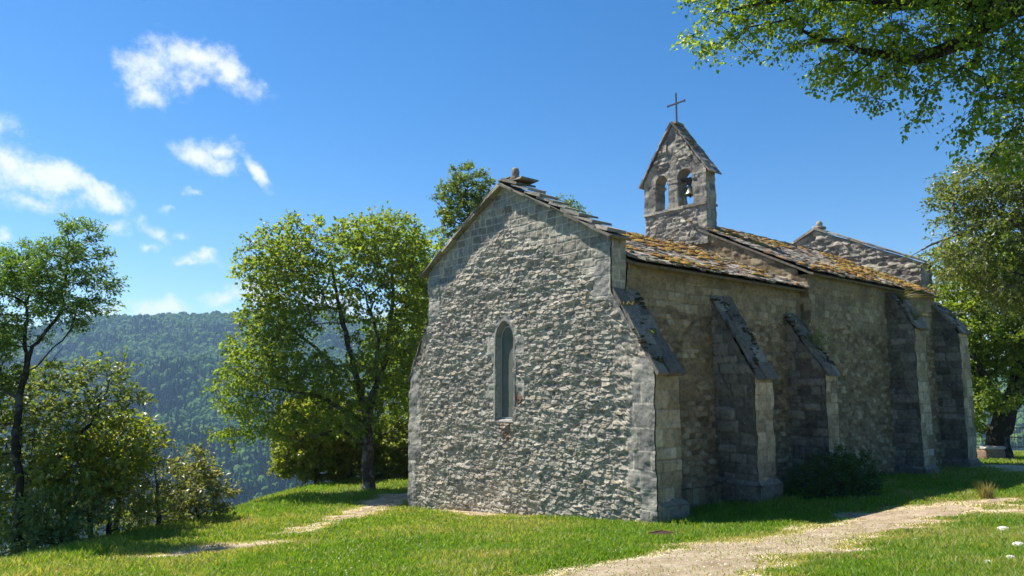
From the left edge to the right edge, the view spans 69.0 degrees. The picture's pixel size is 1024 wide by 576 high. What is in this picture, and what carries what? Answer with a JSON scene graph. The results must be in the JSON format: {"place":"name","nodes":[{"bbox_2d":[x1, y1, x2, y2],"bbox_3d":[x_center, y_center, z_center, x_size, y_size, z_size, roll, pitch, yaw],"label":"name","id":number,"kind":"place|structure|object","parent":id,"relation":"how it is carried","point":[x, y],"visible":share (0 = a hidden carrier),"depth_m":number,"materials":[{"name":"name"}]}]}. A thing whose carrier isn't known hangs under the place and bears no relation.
{"place":"outdoors","nodes":[
{"label":"outdoors","id":0,"kind":"place"},
{"bbox_2d":[0,345,1023,575],"bbox_3d":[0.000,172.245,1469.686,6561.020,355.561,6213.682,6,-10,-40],"label":"ground","id":1,"kind":"structure","parent":0,"point":[372,501],"depth_m":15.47,"materials":[{"name":"green plant"}]},
{"bbox_2d":[0,518,85,557],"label":"slope bush","id":2,"kind":"object","parent":1,"relation":"on","point":[25,537],"visible":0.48,"depth_m":12.14,"materials":[{"name":"green plant"}]},
{"bbox_2d":[0,480,129,555],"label":"slope bush","id":3,"kind":"object","parent":1,"relation":"on","point":[76,518],"visible":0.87,"depth_m":12.57,"materials":[{"name":"green plant"}]},
{"bbox_2d":[0,212,131,554],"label":"feathery tree","id":4,"kind":"object","parent":1,"relation":"on","point":[32,280],"visible":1,"depth_m":13.22,"materials":[{"name":"green plant"}]},
{"bbox_2d":[0,347,158,551],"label":"maple bush","id":5,"kind":"object","parent":1,"relation":"on","point":[48,403],"visible":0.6,"depth_m":13.89,"materials":[{"name":"green plant"}]},
{"bbox_2d":[16,421,162,537],"bbox_3d":[-7.710,3.609,13.697,2.286,2.364,2.027,4,-8,-26],"label":"slope bush","id":6,"kind":"object","parent":1,"relation":"on","point":[120,459],"visible":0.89,"depth_m":13.47,"materials":[{"name":"green plant"}]},
{"bbox_2d":[46,467,177,537],"bbox_3d":[-7.547,4.106,14.012,2.081,1.470,1.776,-1,-8,7],"label":"slope bush","id":7,"kind":"object","parent":1,"relation":"on","point":[140,506],"visible":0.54,"depth_m":13.90,"materials":[{"name":"green plant"}]},
{"bbox_2d":[75,401,169,533],"bbox_3d":[-7.885,3.664,14.933,1.834,2.844,1.934,4,-9,-27],"label":"slope bush","id":8,"kind":"object","parent":1,"relation":"on","point":[138,430],"visible":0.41,"depth_m":14.71,"materials":[{"name":"green plant"}]},
{"bbox_2d":[94,497,197,534],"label":"slope bush","id":9,"kind":"object","parent":1,"relation":"on","point":[175,516],"visible":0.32,"depth_m":15.47,"materials":[{"name":"green plant"}]},
{"bbox_2d":[116,428,199,526],"bbox_3d":[-7.210,3.954,15.203,1.522,2.179,1.902,-1,-8,6],"label":"slope bush","id":10,"kind":"object","parent":1,"relation":"on","point":[145,487],"visible":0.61,"depth_m":15.19,"materials":[{"name":"green plant"}]},
{"bbox_2d":[148,440,242,520],"bbox_3d":[-7.026,4.435,16.754,2.022,2.002,2.110,6,-10,-40],"label":"slope bush","id":11,"kind":"object","parent":1,"relation":"on","point":[204,474],"visible":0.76,"depth_m":16.63,"materials":[{"name":"green plant"}]},
{"bbox_2d":[0,304,410,544],"bbox_3d":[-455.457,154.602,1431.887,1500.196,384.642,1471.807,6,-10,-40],"label":"forest","id":12,"kind":"object","parent":1,"relation":"on","point":[157,344],"visible":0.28,"depth_m":1268.12,"materials":[{"name":"green plant"}]},
{"bbox_2d":[266,391,361,484],"bbox_3d":[-7.781,5.979,29.492,3.898,4.017,3.945,6,-10,-40],"label":"bush","id":13,"kind":"object","parent":1,"relation":"on","point":[306,458],"visible":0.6,"depth_m":28.56,"materials":[{"name":"green plant"}]},
{"bbox_2d":[200,200,434,489],"bbox_3d":[-6.215,1.986,26.192,8.638,10.197,5.157,3,-8,-20],"label":"maple tree","id":14,"kind":"object","parent":1,"relation":"on","point":[376,372],"visible":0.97,"depth_m":25.46,"materials":[{"name":"green plant"}]},
{"bbox_2d":[27,513,625,575],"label":"clover","id":15,"kind":"object","parent":1,"relation":"on","point":[332,551],"visible":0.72,"depth_m":10.14,"materials":[{"name":"green plant"}]},
{"bbox_2d":[321,407,382,481],"bbox_3d":[-6.540,6.288,30.510,2.823,3.506,2.941,6,-10,-40],"label":"bush","id":16,"kind":"object","parent":1,"relation":"on","point":[345,475],"visible":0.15,"depth_m":29.52,"materials":[{"name":"green plant"}]},
{"bbox_2d":[356,411,408,479],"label":"bush","id":17,"kind":"object","parent":1,"relation":"on","point":[400,435],"visible":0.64,"depth_m":29.57,"materials":[{"name":"green plant"}]},
{"bbox_2d":[353,227,449,478],"bbox_3d":[-3.885,3.142,32.635,6.891,11.775,6.457,6,-10,-40],"label":"shade tree","id":18,"kind":"object","parent":1,"relation":"on","point":[440,244],"visible":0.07,"depth_m":31.18,"materials":[{"name":"green plant"}]},
{"bbox_2d":[426,159,497,240],"bbox_3d":[-1.668,1.039,34.070,4.605,14.475,4.762,6,-10,-40],"label":"tall tree","id":19,"kind":"object","parent":1,"relation":"on","point":[449,217],"visible":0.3,"depth_m":34.37,"materials":[{"name":"green plant"}]},
{"bbox_2d":[556,193,591,217],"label":"distant tree","id":20,"kind":"object","parent":1,"relation":"on","point":[579,207],"depth_m":40.64,"materials":[{"name":"green plant"}]},
{"bbox_2d":[648,530,681,535],"bbox_3d":[2.444,3.992,12.017,0.450,0.072,0.450,6,-10,-40],"label":"stone","id":21,"kind":"object","parent":1,"relation":"on","point":[661,532],"visible":0.29,"depth_m":12.14,"materials":[{"name":"stone"}]},
{"bbox_2d":[407,93,981,523],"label":"stone chapel","id":22,"kind":"structure","parent":1,"relation":"on","point":[550,374],"depth_m":18.87,"materials":[{"name":"stone"}]},
{"bbox_2d":[494,318,515,422],"bbox_3d":[-0.104,2.025,18.525,0.250,2.597,0.840,6,-10,-40],"label":"window","id":23,"kind":"structure","parent":22,"relation":"in","point":[504,391],"depth_m":18.61,"materials":[{"name":"glass"}]},
{"bbox_2d":[681,177,692,197],"bbox_3d":[5.844,-3.399,24.521,0.409,0.904,0.575,2,-8,-13],"label":"church bell","id":24,"kind":"object","parent":22,"relation":"hanging from","point":[689,190],"visible":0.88,"depth_m":24.43,"materials":[{"name":"grey metal"}]},
{"bbox_2d":[781,314,832,336],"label":"wall plant","id":25,"kind":"object","parent":22,"relation":"attached to","point":[782,321],"depth_m":20.24,"materials":[{"name":"green plant"}]},
{"bbox_2d":[801,321,840,350],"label":"leafy plant","id":26,"kind":"object","parent":22,"relation":"on","point":[814,339],"visible":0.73,"depth_m":19.94,"materials":[{"name":"green plant"}]},
{"bbox_2d":[887,288,932,300],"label":"dry plant","id":27,"kind":"object","parent":22,"relation":"on","point":[906,297],"visible":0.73,"depth_m":23.77,"materials":[{"name":"brown plant"}]},
{"bbox_2d":[904,309,931,318],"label":"dry plant","id":28,"kind":"object","parent":22,"relation":"on","point":[918,315],"visible":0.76,"depth_m":23.46,"materials":[{"name":"brown plant"}]},
{"bbox_2d":[944,310,963,316],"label":"dry plant","id":29,"kind":"object","parent":22,"relation":"on","point":[951,313],"visible":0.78,"depth_m":26.05,"materials":[{"name":"brown plant"}]},
{"bbox_2d":[782,439,887,499],"bbox_3d":[7.894,4.427,17.887,3.338,1.676,1.788,6,-10,-40],"label":"shaded bush","id":30,"kind":"object","parent":1,"relation":"on","point":[848,475],"visible":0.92,"depth_m":17.51,"materials":[{"name":"green plant"}]},
{"bbox_2d":[669,0,1023,181],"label":"overhanging tree","id":31,"kind":"object","parent":1,"relation":"on","point":[993,16],"visible":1,"depth_m":9.14,"materials":[{"name":"green plant"}]},
{"bbox_2d":[904,125,1023,327],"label":"lichened tree","id":32,"kind":"object","parent":1,"relation":"on","point":[1004,289],"visible":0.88,"depth_m":13.57,"materials":[{"name":"green plant"}]},
{"bbox_2d":[917,229,1023,457],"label":"leaning tree","id":33,"kind":"object","parent":1,"relation":"on","point":[985,354],"visible":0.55,"depth_m":29.92,"materials":[{"name":"green plant"}]},
{"bbox_2d":[974,479,997,498],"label":"tall weed","id":34,"kind":"object","parent":1,"relation":"on","point":[987,493],"visible":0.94,"depth_m":16.35,"materials":[{"name":"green plant"}]},
{"bbox_2d":[976,446,1005,458],"bbox_3d":[19.161,6.618,29.887,0.996,0.546,0.623,1,-8,-11],"label":"stone bench","id":35,"kind":"object","parent":1,"relation":"on","point":[986,452],"visible":0.84,"depth_m":29.63,"materials":[{"name":"grey stone"}]},
{"bbox_2d":[973,367,1023,449],"bbox_3d":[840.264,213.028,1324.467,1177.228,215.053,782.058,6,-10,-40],"label":"distant forest","id":36,"kind":"object","parent":1,"relation":"on","point":[1019,423],"visible":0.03,"depth_m":1021.37,"materials":[{"name":"green plant"}]},
{"bbox_2d":[1010,427,1023,447],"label":"iron fence","id":37,"kind":"object","parent":1,"relation":"on","point":[1017,437],"visible":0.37,"depth_m":33.88,"materials":[{"name":"black metal"}]},
{"bbox_2d":[0,0,1023,358],"label":"sky","id":38,"kind":"structure","parent":0,"point":[178,126],"materials":[{"name":"blue"}]},
{"bbox_2d":[130,494,1022,575],"bbox_3d":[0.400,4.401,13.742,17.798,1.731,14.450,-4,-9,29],"label":"path","id":39,"kind":"structure","parent":0,"point":[730,558],"depth_m":9.44,"materials":[{"name":"beige gravel"}]},
{"bbox_2d":[779,530,803,545],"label":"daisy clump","id":40,"kind":"object","parent":39,"relation":"on","point":[796,539],"visible":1,"depth_m":9.77,"materials":[{"name":"white plant"}]}
]}

